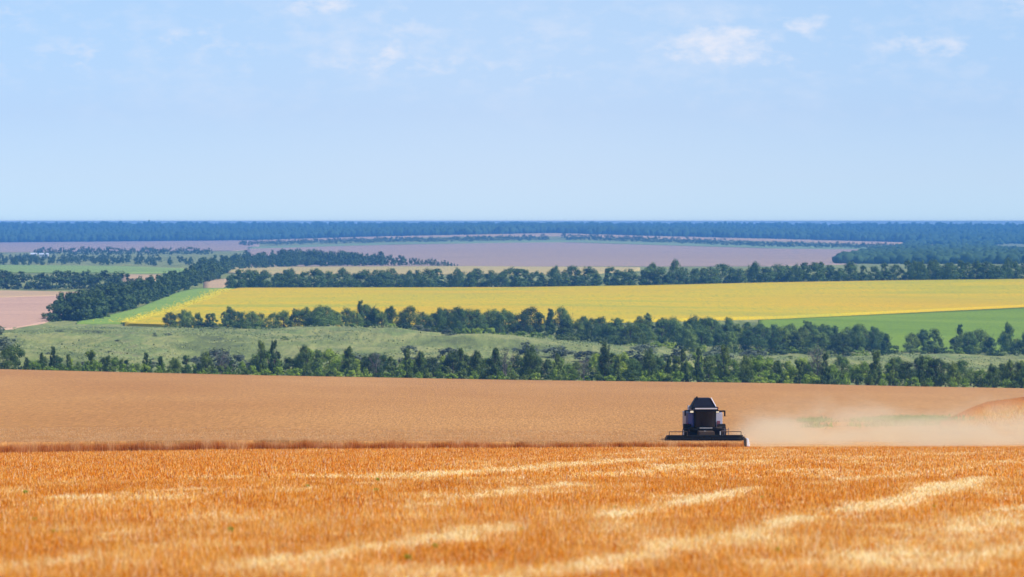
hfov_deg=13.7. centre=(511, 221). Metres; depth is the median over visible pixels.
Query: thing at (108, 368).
shrub
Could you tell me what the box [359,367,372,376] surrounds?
shrub
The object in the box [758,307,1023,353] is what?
green field
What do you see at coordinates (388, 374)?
shrub
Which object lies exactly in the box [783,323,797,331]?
tree
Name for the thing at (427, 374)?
shrub
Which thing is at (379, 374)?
shrub
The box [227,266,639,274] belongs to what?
yellow strip
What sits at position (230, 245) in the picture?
fallow field
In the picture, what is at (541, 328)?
tree
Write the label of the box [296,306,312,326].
tree
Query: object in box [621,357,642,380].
tree
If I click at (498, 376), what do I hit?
shrub
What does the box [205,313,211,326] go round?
tree
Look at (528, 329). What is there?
tree
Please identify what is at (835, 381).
shrub
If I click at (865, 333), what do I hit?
tree
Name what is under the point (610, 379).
shrub
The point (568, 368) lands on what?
tree
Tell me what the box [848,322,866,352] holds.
tree
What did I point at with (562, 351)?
shrub
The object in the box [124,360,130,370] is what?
tree
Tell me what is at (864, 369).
tree
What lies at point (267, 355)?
tree
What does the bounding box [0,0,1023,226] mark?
sky
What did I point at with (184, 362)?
tree
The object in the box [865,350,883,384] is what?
tree
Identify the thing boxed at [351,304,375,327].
tree
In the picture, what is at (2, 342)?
shrub
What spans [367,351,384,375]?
tree
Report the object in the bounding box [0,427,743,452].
wheat
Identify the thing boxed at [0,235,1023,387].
ground
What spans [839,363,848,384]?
tree
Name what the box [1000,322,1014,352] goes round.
tree
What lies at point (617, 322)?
tree
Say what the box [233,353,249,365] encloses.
shrub
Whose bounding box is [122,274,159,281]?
field strip
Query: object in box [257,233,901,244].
soil strip
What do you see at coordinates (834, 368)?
tree
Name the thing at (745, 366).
tree
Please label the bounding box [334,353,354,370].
tree
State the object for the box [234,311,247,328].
tree
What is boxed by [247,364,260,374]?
shrub
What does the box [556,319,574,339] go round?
tree
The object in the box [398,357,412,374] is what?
tree
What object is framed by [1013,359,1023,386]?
tree
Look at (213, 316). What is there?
tree
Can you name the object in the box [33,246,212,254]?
hedgerow
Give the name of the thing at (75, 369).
shrub
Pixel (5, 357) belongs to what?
tree
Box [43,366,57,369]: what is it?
shrub
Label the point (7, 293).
soil field
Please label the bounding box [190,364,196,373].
shrub
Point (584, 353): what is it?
shrub
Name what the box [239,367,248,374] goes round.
shrub
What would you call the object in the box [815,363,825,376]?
tree
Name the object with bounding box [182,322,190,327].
shrub
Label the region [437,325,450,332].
shrub
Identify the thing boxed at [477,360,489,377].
tree
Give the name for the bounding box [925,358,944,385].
tree
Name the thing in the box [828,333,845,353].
tree
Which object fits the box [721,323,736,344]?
tree
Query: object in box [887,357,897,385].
tree
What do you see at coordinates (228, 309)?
tree
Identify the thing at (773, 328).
tree
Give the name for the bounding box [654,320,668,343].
tree
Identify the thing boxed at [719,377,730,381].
shrub
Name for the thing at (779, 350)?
shrub
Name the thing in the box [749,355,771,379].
tree
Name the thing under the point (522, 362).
tree
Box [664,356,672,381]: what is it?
tree
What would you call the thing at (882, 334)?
tree
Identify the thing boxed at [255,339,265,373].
tree
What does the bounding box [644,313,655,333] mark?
tree
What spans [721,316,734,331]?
tree
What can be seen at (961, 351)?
shrub
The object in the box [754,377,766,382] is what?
shrub
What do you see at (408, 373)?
shrub
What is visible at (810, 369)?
tree
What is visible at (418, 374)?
shrub
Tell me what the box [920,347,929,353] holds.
shrub
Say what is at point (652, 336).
tree
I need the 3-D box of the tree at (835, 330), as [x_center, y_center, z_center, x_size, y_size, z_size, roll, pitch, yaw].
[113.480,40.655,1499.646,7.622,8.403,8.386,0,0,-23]
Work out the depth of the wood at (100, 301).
1771.33 m
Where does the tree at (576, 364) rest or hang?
on the ground at (424, 339)
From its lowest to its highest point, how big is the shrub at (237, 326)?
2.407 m
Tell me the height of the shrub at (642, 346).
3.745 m
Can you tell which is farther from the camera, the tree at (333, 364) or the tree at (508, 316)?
the tree at (508, 316)
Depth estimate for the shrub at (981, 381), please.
959.16 m
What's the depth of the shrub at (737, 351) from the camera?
1401.37 m
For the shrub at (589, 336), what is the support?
on the ground at (424, 339)
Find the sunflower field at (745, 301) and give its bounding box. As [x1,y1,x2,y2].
[125,279,1023,327]
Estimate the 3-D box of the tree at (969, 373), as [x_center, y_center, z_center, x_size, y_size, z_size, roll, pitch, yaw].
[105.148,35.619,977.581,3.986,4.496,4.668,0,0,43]
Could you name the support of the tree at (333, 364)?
on the ground at (424, 339)
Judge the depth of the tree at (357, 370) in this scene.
987.19 m
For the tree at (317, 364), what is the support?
on the ground at (424, 339)
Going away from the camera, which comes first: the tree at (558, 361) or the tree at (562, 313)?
the tree at (558, 361)
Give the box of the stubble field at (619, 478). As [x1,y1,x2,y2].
[7,449,1018,576]
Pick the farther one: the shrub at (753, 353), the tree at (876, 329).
the tree at (876, 329)
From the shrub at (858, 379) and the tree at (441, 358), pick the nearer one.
the shrub at (858, 379)
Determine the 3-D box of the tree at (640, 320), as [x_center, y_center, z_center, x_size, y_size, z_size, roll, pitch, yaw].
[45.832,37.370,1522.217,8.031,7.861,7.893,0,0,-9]
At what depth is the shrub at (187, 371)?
958.99 m
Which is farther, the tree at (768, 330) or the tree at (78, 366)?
the tree at (768, 330)
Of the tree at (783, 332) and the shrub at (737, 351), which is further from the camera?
the tree at (783, 332)
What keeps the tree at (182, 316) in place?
on the ground at (424, 339)
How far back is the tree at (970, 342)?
1452.91 m
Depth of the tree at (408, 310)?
1447.08 m
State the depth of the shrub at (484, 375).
959.91 m
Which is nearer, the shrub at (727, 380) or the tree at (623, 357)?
the shrub at (727, 380)
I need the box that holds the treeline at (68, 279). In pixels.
[0,269,136,289]
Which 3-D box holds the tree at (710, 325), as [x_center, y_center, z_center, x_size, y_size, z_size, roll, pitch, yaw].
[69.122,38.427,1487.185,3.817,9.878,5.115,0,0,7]
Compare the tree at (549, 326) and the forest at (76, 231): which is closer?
the tree at (549, 326)
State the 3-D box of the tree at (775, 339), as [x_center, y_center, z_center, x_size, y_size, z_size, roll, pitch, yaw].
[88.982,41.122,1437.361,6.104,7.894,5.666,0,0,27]
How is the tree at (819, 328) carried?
on the ground at (424, 339)
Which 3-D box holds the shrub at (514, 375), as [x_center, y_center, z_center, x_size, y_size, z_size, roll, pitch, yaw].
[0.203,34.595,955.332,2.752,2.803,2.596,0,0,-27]
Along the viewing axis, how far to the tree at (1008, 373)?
963.37 m
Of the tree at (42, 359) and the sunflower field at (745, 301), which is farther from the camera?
the sunflower field at (745, 301)
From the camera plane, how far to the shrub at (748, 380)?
959.49 m
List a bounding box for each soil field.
[0,290,76,297]
[0,295,64,329]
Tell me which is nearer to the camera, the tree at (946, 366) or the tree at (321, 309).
the tree at (946, 366)
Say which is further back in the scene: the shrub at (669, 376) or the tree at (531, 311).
the tree at (531, 311)
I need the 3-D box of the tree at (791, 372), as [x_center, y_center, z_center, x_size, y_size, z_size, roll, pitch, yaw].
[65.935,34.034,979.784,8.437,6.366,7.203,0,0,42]
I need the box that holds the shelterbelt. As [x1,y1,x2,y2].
[223,258,1023,287]
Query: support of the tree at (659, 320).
on the ground at (424, 339)
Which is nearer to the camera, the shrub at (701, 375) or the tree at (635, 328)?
the shrub at (701, 375)
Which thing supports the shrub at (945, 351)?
on the ground at (424, 339)
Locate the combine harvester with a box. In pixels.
[665,396,749,446]
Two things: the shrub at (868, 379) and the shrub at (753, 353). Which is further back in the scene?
the shrub at (753, 353)
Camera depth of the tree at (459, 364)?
966.16 m
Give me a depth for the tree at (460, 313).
1439.71 m
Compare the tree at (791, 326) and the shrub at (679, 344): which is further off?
the tree at (791, 326)
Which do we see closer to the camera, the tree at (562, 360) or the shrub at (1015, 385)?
the shrub at (1015, 385)
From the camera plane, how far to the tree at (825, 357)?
960.13 m
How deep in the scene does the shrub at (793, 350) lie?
1407.95 m
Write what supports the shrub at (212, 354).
on the ground at (424, 339)
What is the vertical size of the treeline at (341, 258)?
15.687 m
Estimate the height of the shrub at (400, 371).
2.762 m
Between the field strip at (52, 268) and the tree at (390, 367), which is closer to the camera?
the tree at (390, 367)
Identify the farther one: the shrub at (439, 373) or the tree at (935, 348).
the tree at (935, 348)
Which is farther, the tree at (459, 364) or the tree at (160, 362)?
the tree at (459, 364)
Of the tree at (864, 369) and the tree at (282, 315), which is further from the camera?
the tree at (282, 315)
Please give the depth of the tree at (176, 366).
960.11 m
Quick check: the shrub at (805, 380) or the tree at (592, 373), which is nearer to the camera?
the shrub at (805, 380)
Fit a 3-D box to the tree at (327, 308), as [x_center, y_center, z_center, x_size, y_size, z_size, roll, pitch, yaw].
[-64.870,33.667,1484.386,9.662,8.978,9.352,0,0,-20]
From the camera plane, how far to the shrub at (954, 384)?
954.87 m
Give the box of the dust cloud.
[749,406,1023,446]
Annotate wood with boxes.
[41,264,221,321]
[193,249,386,276]
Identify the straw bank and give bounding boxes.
[940,397,1023,439]
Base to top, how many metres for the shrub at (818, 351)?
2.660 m
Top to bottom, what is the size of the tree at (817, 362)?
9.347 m
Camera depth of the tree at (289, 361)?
993.10 m
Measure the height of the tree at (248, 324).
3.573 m
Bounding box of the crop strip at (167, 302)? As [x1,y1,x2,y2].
[77,288,233,323]
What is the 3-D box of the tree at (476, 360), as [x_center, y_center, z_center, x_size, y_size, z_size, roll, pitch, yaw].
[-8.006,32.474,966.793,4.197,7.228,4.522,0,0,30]
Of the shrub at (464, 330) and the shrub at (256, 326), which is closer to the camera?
the shrub at (464, 330)
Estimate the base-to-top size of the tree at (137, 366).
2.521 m
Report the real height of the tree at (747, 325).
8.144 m
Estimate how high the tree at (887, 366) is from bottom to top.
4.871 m
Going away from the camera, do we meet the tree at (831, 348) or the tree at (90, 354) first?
the tree at (90, 354)
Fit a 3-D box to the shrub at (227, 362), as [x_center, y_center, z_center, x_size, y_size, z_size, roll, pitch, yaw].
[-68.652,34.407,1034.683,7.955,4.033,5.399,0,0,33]
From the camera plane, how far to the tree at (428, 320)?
1449.40 m
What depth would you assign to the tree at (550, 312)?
1504.76 m
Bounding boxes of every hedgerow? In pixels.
[0,252,193,265]
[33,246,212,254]
[238,234,549,245]
[561,232,893,247]
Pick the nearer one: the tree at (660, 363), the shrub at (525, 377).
the shrub at (525, 377)
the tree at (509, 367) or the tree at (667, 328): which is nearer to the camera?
the tree at (509, 367)
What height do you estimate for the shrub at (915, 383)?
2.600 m
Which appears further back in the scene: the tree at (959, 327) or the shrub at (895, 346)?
the tree at (959, 327)
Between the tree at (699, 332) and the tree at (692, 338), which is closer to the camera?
the tree at (692, 338)
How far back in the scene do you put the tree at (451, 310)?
1476.61 m
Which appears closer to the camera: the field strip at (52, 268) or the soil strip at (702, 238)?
the field strip at (52, 268)
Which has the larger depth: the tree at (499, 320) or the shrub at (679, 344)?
the tree at (499, 320)
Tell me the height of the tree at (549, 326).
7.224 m
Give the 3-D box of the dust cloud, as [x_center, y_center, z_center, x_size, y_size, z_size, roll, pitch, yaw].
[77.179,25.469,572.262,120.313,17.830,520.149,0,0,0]
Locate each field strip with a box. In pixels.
[0,265,183,272]
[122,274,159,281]
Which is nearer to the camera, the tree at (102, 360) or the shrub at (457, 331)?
the tree at (102, 360)
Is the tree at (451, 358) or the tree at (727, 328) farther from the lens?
the tree at (727, 328)
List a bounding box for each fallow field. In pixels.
[0,240,258,251]
[246,242,857,266]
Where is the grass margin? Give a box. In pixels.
[248,240,866,248]
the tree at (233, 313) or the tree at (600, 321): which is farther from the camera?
the tree at (233, 313)
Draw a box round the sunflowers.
[93,289,229,322]
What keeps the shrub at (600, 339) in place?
on the ground at (424, 339)
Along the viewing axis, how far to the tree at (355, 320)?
1452.43 m
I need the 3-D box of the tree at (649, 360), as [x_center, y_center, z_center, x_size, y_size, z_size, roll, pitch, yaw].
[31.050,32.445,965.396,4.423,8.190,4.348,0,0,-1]
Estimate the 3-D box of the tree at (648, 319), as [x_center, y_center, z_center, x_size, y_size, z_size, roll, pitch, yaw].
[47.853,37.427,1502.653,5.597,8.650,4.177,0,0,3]
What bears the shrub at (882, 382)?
on the ground at (424, 339)
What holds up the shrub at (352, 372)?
on the ground at (424, 339)
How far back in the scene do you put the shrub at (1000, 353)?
1452.27 m
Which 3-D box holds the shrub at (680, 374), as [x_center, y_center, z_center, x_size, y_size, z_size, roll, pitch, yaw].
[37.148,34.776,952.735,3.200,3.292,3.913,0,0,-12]
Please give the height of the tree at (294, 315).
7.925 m
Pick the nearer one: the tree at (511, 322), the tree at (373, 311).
the tree at (373, 311)
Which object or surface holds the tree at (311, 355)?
on the ground at (424, 339)
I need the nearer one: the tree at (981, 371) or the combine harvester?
the combine harvester
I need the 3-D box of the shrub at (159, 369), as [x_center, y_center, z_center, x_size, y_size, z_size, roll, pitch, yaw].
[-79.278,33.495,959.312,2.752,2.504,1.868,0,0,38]
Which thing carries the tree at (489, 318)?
on the ground at (424, 339)
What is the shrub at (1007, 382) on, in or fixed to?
on the ground at (424, 339)
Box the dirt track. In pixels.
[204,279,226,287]
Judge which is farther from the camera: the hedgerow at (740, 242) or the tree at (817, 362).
the hedgerow at (740, 242)
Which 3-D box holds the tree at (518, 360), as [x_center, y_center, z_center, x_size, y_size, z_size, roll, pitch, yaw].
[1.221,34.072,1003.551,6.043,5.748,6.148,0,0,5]
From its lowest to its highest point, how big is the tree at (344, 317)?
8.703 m
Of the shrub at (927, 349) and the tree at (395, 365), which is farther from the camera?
the shrub at (927, 349)
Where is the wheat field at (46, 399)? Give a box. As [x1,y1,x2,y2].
[0,369,1023,447]
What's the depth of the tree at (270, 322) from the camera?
1537.45 m
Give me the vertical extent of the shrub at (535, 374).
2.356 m
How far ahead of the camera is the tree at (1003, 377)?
977.97 m
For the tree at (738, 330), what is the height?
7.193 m
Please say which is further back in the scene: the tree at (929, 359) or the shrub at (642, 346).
the shrub at (642, 346)
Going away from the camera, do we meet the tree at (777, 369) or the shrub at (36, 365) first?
the shrub at (36, 365)
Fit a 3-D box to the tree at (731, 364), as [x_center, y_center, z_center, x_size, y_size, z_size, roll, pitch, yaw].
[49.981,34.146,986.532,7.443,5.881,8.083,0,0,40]
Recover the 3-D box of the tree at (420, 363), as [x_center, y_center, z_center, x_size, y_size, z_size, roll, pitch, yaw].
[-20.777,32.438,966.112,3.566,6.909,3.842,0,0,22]
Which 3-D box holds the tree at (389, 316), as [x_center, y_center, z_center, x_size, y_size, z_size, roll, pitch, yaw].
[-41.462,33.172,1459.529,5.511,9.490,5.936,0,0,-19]
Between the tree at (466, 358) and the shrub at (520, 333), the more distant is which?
the shrub at (520, 333)
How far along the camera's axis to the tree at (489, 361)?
977.75 m
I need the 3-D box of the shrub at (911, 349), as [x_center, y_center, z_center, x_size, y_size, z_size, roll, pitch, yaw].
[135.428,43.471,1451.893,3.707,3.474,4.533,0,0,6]
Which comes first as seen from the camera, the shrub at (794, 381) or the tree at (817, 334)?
the shrub at (794, 381)
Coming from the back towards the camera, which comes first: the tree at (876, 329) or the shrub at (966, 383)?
the tree at (876, 329)
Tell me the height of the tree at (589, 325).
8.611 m
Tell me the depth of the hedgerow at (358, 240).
6752.57 m
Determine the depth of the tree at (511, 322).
1495.36 m
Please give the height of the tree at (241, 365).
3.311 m
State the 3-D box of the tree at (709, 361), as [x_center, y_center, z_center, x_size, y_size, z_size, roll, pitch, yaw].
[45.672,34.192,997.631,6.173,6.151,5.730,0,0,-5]
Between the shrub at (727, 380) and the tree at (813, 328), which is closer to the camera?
the shrub at (727, 380)
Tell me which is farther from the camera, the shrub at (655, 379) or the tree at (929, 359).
the tree at (929, 359)
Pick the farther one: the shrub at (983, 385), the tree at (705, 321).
the tree at (705, 321)
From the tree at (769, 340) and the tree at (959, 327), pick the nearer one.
the tree at (769, 340)
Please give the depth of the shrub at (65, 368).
953.27 m
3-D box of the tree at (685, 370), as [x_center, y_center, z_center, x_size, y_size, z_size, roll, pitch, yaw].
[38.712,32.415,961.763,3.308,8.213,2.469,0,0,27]
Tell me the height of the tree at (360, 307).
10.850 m
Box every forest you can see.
[0,220,1023,241]
[832,237,1023,263]
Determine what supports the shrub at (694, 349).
on the ground at (424, 339)
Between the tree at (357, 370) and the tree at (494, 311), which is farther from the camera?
the tree at (494, 311)
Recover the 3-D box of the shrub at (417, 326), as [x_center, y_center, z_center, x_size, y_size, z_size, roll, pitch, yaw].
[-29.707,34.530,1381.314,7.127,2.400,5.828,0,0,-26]
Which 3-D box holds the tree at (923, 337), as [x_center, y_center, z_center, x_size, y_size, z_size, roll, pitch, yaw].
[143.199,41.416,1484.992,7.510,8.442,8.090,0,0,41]
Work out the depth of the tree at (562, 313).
1494.34 m
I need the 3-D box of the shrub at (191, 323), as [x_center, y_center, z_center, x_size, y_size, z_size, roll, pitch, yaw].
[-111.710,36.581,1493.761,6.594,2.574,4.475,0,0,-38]
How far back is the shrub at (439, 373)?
963.15 m
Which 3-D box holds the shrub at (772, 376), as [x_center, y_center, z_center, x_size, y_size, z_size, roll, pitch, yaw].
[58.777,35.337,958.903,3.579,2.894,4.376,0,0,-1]
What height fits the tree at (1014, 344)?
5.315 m
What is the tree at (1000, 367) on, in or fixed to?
on the ground at (424, 339)
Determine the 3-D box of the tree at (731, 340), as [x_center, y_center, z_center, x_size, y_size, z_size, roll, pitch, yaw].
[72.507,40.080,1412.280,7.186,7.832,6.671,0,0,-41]
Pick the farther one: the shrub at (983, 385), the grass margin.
the grass margin
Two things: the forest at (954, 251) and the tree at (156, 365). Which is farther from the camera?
the forest at (954, 251)
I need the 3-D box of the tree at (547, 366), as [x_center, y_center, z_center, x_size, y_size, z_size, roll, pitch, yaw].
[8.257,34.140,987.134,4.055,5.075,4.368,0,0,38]
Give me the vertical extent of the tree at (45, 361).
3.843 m
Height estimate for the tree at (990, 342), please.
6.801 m
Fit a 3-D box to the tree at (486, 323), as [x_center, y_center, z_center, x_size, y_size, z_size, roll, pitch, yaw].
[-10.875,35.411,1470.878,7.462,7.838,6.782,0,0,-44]
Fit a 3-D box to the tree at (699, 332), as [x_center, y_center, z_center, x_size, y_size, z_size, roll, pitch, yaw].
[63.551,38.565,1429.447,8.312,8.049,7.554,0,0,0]
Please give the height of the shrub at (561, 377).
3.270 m
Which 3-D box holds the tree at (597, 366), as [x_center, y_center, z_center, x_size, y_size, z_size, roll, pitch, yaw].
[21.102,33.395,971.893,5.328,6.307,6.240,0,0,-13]
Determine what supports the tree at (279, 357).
on the ground at (424, 339)
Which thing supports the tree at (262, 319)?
on the ground at (424, 339)
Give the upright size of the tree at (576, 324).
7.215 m
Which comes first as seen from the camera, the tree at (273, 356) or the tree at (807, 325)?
the tree at (273, 356)
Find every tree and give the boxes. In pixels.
[0,346,19,368]
[24,360,31,369]
[32,355,49,367]
[37,352,45,369]
[48,354,64,369]
[49,346,56,368]
[66,354,72,370]
[75,361,82,370]
[85,350,95,364]
[98,356,112,370]
[103,355,111,371]
[110,357,120,371]
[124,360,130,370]
[129,363,140,371]
[140,352,150,372]
[148,359,153,372]
[155,356,164,370]
[157,357,163,372]
[162,312,176,326]
[167,357,181,370]
[172,359,181,372]
[174,309,192,327]
[180,355,191,372]
[192,312,203,323]
[198,351,213,373]
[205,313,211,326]
[209,313,217,326]
[214,350,229,373]
[218,312,227,326]
[223,306,235,323]
[224,309,244,326]
[228,360,234,372]
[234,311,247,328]
[235,361,247,372]
[241,320,251,328]
[245,311,261,327]
[246,352,266,373]
[254,349,282,371]
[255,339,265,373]
[256,313,268,327]
[265,312,280,327]
[268,339,277,373]
[273,310,292,326]
[276,351,282,373]
[282,356,297,374]
[286,309,303,326]
[294,344,314,374]
[294,346,319,375]
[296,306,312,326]
[305,307,339,326]
[311,349,324,374]
[313,304,327,324]
[320,348,341,375]
[323,305,339,322]
[326,359,346,375]
[330,310,343,325]
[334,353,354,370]
[337,307,357,326]
[339,345,356,376]
[345,309,363,326]
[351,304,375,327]
[353,359,363,376]
[356,300,365,326]
[359,355,369,373]
[362,353,383,376]
[363,307,383,327]
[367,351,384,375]
[373,311,387,327]
[379,354,389,374]
[385,305,397,325]
[386,356,394,377]
[391,359,399,377]
[393,310,407,328]
[395,305,421,327]
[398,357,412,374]
[403,347,413,376]
[410,360,419,377]
[412,349,425,375]
[417,312,428,325]
[422,358,431,376]
[423,313,436,331]
[424,355,444,376]
[430,307,447,331]
[436,356,446,377]
[439,308,453,333]
[441,351,467,378]
[448,306,466,324]
[449,306,468,331]
[454,308,480,331]
[454,353,471,373]
[455,347,466,378]
[467,309,488,333]
[468,350,483,378]
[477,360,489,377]
[478,313,491,333]
[482,353,508,376]
[483,311,496,332]
[488,308,497,332]
[490,348,502,376]
[491,311,506,333]
[495,308,517,334]
[498,345,515,375]
[501,362,513,379]
[506,313,517,331]
[508,355,522,376]
[510,312,533,335]
[518,306,545,329]
[518,357,528,379]
[520,344,541,379]
[531,313,548,338]
[533,357,543,377]
[539,358,552,379]
[544,308,555,331]
[546,315,554,334]
[550,357,568,373]
[551,352,563,379]
[552,306,573,334]
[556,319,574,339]
[562,363,577,379]
[567,361,582,379]
[568,319,583,334]
[576,323,588,341]
[577,356,589,379]
[580,316,591,330]
[580,317,602,341]
[581,362,594,380]
[586,352,600,379]
[593,316,609,337]
[595,356,613,380]
[596,342,613,380]
[598,322,618,342]
[608,317,622,343]
[608,353,619,375]
[611,351,632,378]
[612,355,620,380]
[617,321,645,345]
[621,331,637,342]
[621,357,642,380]
[632,315,646,325]
[633,323,650,342]
[638,323,657,344]
[640,347,658,380]
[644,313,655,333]
[644,315,653,338]
[647,354,665,380]
[653,317,667,335]
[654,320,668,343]
[660,319,674,341]
[661,319,682,346]
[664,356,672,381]
[670,355,682,380]
[678,323,693,347]
[680,347,689,381]
[682,332,699,351]
[684,314,703,342]
[689,353,703,379]
[693,325,713,347]
[693,346,703,381]
[700,316,724,343]
[702,355,717,378]
[704,353,722,379]
[705,317,714,344]
[711,329,726,348]
[712,358,741,380]
[713,323,722,339]
[717,343,730,380]
[720,331,737,351]
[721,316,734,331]
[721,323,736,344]
[733,325,743,343]
[735,354,754,382]
[738,331,751,350]
[739,323,754,341]
[740,324,771,349]
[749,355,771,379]
[753,323,764,338]
[760,327,771,347]
[761,356,773,380]
[766,324,782,330]
[766,329,786,349]
[769,332,785,353]
[770,361,785,378]
[771,326,790,348]
[772,360,783,382]
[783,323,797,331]
[783,357,814,382]
[783,361,793,381]
[785,330,804,349]
[788,332,802,353]
[794,359,803,383]
[797,326,812,348]
[799,361,819,382]
[803,320,812,345]
[803,329,831,353]
[804,345,830,383]
[809,323,818,343]
[813,323,825,339]
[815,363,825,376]
[821,325,833,348]
[821,353,830,382]
[827,364,839,383]
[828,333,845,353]
[831,325,838,336]
[831,354,852,382]
[832,333,852,355]
[837,326,856,347]
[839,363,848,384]
[847,364,860,382]
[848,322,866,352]
[849,335,863,350]
[850,324,870,346]
[855,361,869,382]
[863,329,883,351]
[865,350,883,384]
[867,326,879,349]
[874,331,889,349]
[880,333,892,355]
[883,363,896,382]
[884,357,908,382]
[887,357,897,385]
[896,359,917,385]
[902,333,920,352]
[912,357,921,374]
[913,355,934,382]
[914,329,930,352]
[916,355,925,386]
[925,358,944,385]
[926,328,944,353]
[932,359,938,386]
[934,361,950,384]
[946,361,961,386]
[948,337,959,352]
[955,324,962,344]
[955,331,973,351]
[956,359,971,382]
[961,331,978,353]
[962,368,980,385]
[968,368,987,384]
[972,328,989,350]
[981,337,997,355]
[984,363,999,387]
[994,363,1009,385]
[997,331,1012,349]
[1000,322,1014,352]
[1000,361,1022,385]
[1004,359,1015,387]
[1009,338,1019,351]
[1011,331,1023,352]
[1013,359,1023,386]
[1018,365,1023,387]
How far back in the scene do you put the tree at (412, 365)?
988.60 m
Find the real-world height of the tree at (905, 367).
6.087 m
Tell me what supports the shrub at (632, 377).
on the ground at (424, 339)
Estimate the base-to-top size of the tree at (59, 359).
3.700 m
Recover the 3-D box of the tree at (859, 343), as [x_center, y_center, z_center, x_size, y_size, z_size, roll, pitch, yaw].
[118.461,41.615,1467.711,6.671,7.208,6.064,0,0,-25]
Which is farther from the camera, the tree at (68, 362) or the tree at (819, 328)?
the tree at (819, 328)
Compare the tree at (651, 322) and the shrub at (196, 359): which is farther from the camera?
the tree at (651, 322)
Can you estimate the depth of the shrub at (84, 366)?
951.25 m
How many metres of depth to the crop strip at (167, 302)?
1837.06 m
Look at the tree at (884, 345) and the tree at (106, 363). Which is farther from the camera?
the tree at (884, 345)
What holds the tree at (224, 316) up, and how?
on the ground at (424, 339)
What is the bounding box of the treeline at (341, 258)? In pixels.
[275,248,457,265]
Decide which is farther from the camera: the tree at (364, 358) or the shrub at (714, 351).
the shrub at (714, 351)
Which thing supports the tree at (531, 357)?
on the ground at (424, 339)
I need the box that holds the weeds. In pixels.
[786,413,985,428]
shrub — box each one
[0,326,17,349]
[6,343,25,362]
[15,361,24,369]
[28,359,40,369]
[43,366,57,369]
[55,363,68,370]
[64,365,77,370]
[81,363,89,370]
[89,360,101,370]
[104,366,114,371]
[119,363,128,371]
[129,363,137,371]
[141,362,150,372]
[153,365,162,372]
[164,320,180,327]
[164,368,177,372]
[181,368,191,373]
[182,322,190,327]
[188,322,201,327]
[190,356,200,363]
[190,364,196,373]
[194,322,205,326]
[196,369,208,373]
[201,346,231,363]
[214,355,238,370]
[215,365,224,373]
[223,319,234,327]
[224,367,235,374]
[229,324,245,328]
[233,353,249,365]
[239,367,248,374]
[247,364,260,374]
[252,323,261,328]
[261,368,272,374]
[268,366,284,375]
[290,367,302,375]
[301,370,312,375]
[311,368,324,375]
[324,370,336,376]
[333,371,343,376]
[346,369,361,376]
[354,353,366,361]
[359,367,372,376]
[374,366,382,376]
[382,372,394,377]
[383,323,401,328]
[395,357,415,362]
[395,369,405,377]
[398,322,414,328]
[400,345,417,354]
[401,367,411,377]
[411,324,430,330]
[414,372,422,377]
[419,368,432,377]
[429,327,438,331]
[434,369,443,377]
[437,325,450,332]
[438,347,458,357]
[441,329,456,335]
[443,373,457,378]
[449,328,461,333]
[455,371,466,378]
[462,327,470,333]
[469,370,479,378]
[471,327,483,333]
[481,369,492,378]
[484,327,501,333]
[491,370,508,379]
[506,370,519,379]
[511,340,538,354]
[514,331,531,337]
[520,374,528,379]
[530,331,542,338]
[530,372,540,379]
[541,374,552,379]
[542,345,576,357]
[552,369,558,379]
[554,333,568,340]
[555,369,568,379]
[562,333,579,341]
[568,374,580,380]
[570,350,600,362]
[574,332,585,340]
[583,335,592,342]
[594,337,604,343]
[594,371,603,380]
[604,375,616,380]
[609,336,620,344]
[615,375,625,380]
[624,372,638,380]
[625,349,646,361]
[631,343,657,352]
[639,370,650,380]
[648,375,657,381]
[650,341,661,347]
[655,370,667,381]
[660,347,694,360]
[661,341,676,348]
[661,374,674,381]
[671,370,684,381]
[675,342,685,348]
[684,375,694,381]
[687,347,702,353]
[696,371,710,381]
[700,345,708,353]
[702,347,735,358]
[708,375,719,381]
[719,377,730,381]
[729,345,741,353]
[738,374,750,382]
[739,348,767,357]
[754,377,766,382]
[765,350,776,355]
[766,373,780,382]
[775,347,790,354]
[775,373,785,382]
[784,346,798,352]
[784,375,792,383]
[792,376,799,383]
[797,347,805,352]
[798,347,814,354]
[800,374,812,383]
[807,375,820,383]
[810,350,824,356]
[815,376,832,383]
[821,350,836,357]
[830,374,839,384]
[838,348,849,355]
[840,372,850,384]
[852,350,863,355]
[854,373,864,384]
[859,350,869,355]
[864,373,877,384]
[878,373,887,385]
[888,344,904,354]
[903,378,910,385]
[905,344,914,353]
[909,376,919,385]
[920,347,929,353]
[920,377,932,386]
[933,374,946,386]
[939,347,953,353]
[949,377,957,386]
[951,347,964,353]
[960,378,969,386]
[972,377,986,386]
[974,346,985,354]
[978,378,992,387]
[984,347,996,355]
[996,349,1006,355]
[998,379,1012,387]
[1007,349,1019,355]
[1008,381,1019,387]
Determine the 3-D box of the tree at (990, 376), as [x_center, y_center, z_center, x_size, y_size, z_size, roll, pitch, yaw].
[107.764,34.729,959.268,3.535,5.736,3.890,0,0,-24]
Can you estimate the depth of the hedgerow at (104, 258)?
3918.19 m
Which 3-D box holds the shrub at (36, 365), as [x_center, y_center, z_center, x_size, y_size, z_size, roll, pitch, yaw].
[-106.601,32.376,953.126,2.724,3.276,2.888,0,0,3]
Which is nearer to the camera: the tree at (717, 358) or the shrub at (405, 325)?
the tree at (717, 358)
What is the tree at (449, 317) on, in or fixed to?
on the ground at (424, 339)
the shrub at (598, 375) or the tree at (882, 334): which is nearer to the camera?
the shrub at (598, 375)
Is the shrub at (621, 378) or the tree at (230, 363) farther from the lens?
the tree at (230, 363)

